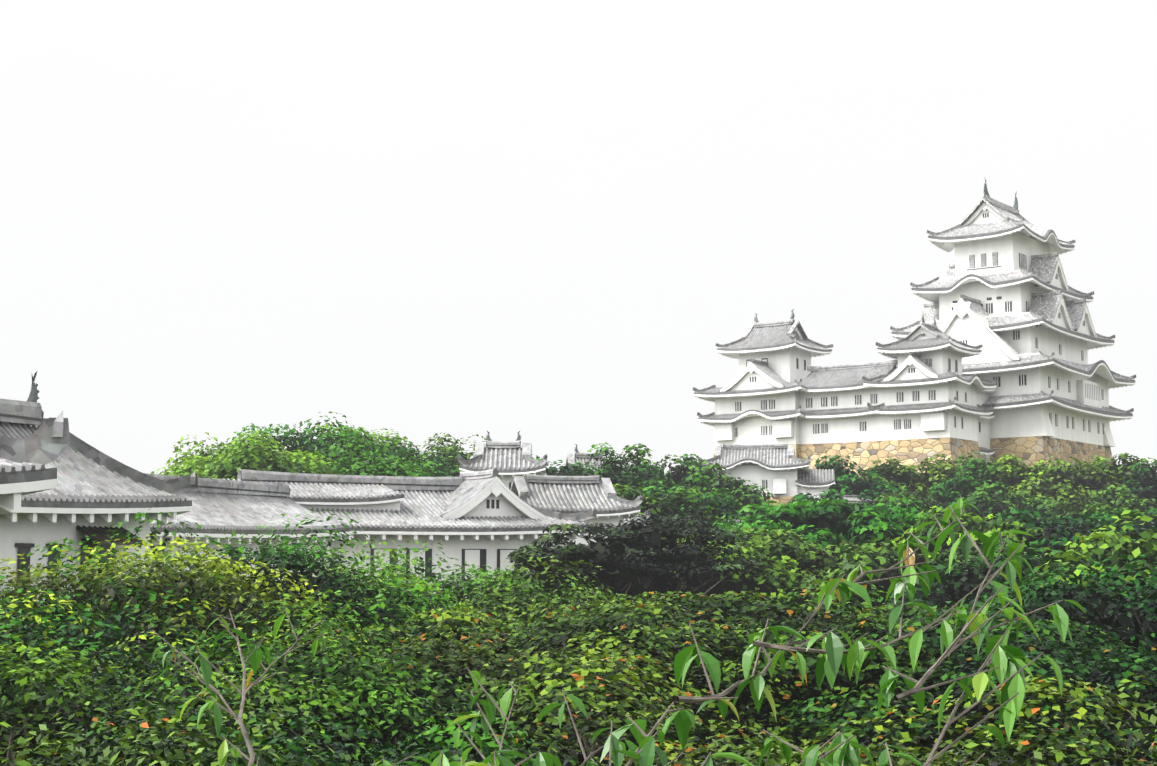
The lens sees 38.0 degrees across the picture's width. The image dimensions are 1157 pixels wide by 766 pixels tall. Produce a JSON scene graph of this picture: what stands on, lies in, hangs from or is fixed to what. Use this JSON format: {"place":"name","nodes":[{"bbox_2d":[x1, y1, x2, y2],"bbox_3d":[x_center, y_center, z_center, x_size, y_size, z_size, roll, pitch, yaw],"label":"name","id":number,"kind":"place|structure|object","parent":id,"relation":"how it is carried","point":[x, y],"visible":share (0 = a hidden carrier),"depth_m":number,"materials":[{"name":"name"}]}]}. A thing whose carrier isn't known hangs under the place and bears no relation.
{"place":"outdoors","nodes":[
{"label":"outdoors","id":0,"kind":"place"},
{"bbox_2d":[0,604,1155,763],"bbox_3d":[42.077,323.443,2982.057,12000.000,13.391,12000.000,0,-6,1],"label":"terrain","id":1,"kind":"structure","parent":0,"point":[623,758],"depth_m":82.17,"materials":[{"name":"soil"}]},
{"bbox_2d":[0,411,69,513],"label":"building roof","id":2,"kind":"structure","parent":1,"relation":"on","point":[23,463],"depth_m":29.71,"materials":[{"name":"tile"}]},
{"bbox_2d":[0,372,197,663],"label":"building","id":3,"kind":"structure","parent":1,"relation":"on","point":[96,492],"depth_m":54.32,"materials":[{"name":"tile"}]},
{"bbox_2d":[144,473,350,623],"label":"building","id":4,"kind":"structure","parent":1,"relation":"on","point":[222,506],"depth_m":82.56,"materials":[{"name":"tile"}]},
{"bbox_2d":[160,411,407,476],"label":"tree","id":5,"kind":"object","parent":1,"relation":"on","point":[268,432],"visible":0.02,"depth_m":154.66,"materials":[{"name":"green plant"}]},
{"bbox_2d":[212,468,596,616],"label":"building","id":6,"kind":"structure","parent":1,"relation":"on","point":[490,518],"depth_m":95.87,"materials":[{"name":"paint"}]},
{"bbox_2d":[457,431,547,488],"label":"turret","id":7,"kind":"object","parent":1,"relation":"on","point":[509,460],"visible":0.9,"depth_m":120.16,"materials":[{"name":"tile"}]},
{"bbox_2d":[0,494,1043,729],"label":"trees","id":8,"kind":"object","parent":1,"relation":"on","point":[218,583],"visible":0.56,"depth_m":49.25,"materials":[{"name":"green plant"}]},
{"bbox_2d":[510,474,642,545],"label":"hall","id":9,"kind":"structure","parent":1,"relation":"on","point":[568,494],"depth_m":110.56,"materials":[{"name":"tile"}]},
{"bbox_2d":[0,457,1156,765],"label":"tree wood","id":10,"kind":"object","parent":1,"relation":"on","point":[10,755],"visible":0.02,"depth_m":40.77,"materials":[{"name":"brown plant"}]},
{"bbox_2d":[0,422,1156,765],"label":"foliage","id":11,"kind":"object","parent":10,"relation":"on","point":[62,684],"visible":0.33,"depth_m":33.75,"materials":[{"name":"green plant"}]},
{"bbox_2d":[53,585,1155,765],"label":"maple foliage tips","id":12,"kind":"object","parent":10,"relation":"attached to","point":[688,749],"visible":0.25,"depth_m":35.31,"materials":[{"name":"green plant"}]},
{"bbox_2d":[502,514,759,616],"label":"tree","id":13,"kind":"object","parent":10,"relation":"attached to","point":[624,552],"visible":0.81,"depth_m":87.47,"materials":[{"name":"green plant"}]},
{"bbox_2d":[559,444,628,475],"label":"turret","id":14,"kind":"object","parent":1,"relation":"on","point":[582,458],"visible":0.1,"depth_m":171.53,"materials":[{"name":"tile"}]},
{"bbox_2d":[151,496,1085,765],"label":"leafy branches","id":15,"kind":"object","parent":1,"relation":"on","point":[1007,664],"visible":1,"depth_m":4.57,"materials":[{"name":"green plant"}]},
{"bbox_2d":[623,509,649,525],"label":"wall","id":16,"kind":"structure","parent":1,"relation":"on","point":[647,512],"depth_m":115.30,"materials":[{"name":"paint"}]},
{"bbox_2d":[201,579,1156,765],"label":"bushes","id":17,"kind":"object","parent":1,"relation":"on","point":[546,666],"visible":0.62,"depth_m":37.52,"materials":[{"name":"green plant"}]},
{"bbox_2d":[698,443,834,506],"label":"gate turret","id":18,"kind":"object","parent":1,"relation":"on","point":[781,473],"visible":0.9,"depth_m":182.10,"materials":[{"name":"paint"}]},
{"bbox_2d":[814,493,874,505],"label":"wall","id":19,"kind":"structure","parent":1,"relation":"on","point":[852,499],"depth_m":179.15,"materials":[{"name":"paint"}]},
{"bbox_2d":[693,309,997,479],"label":"keeps","id":20,"kind":"structure","parent":1,"relation":"on","point":[926,398],"depth_m":213.71,"materials":[{"name":"paint"}]},
{"bbox_2d":[890,177,1135,468],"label":"keep","id":21,"kind":"structure","parent":1,"relation":"on","point":[1009,299],"depth_m":225.71,"materials":[{"name":"paint"}]},
{"bbox_2d":[0,0,1156,474],"label":"sky","id":22,"kind":"structure","parent":0,"point":[547,221],"materials":[{"name":"white"}]}
]}

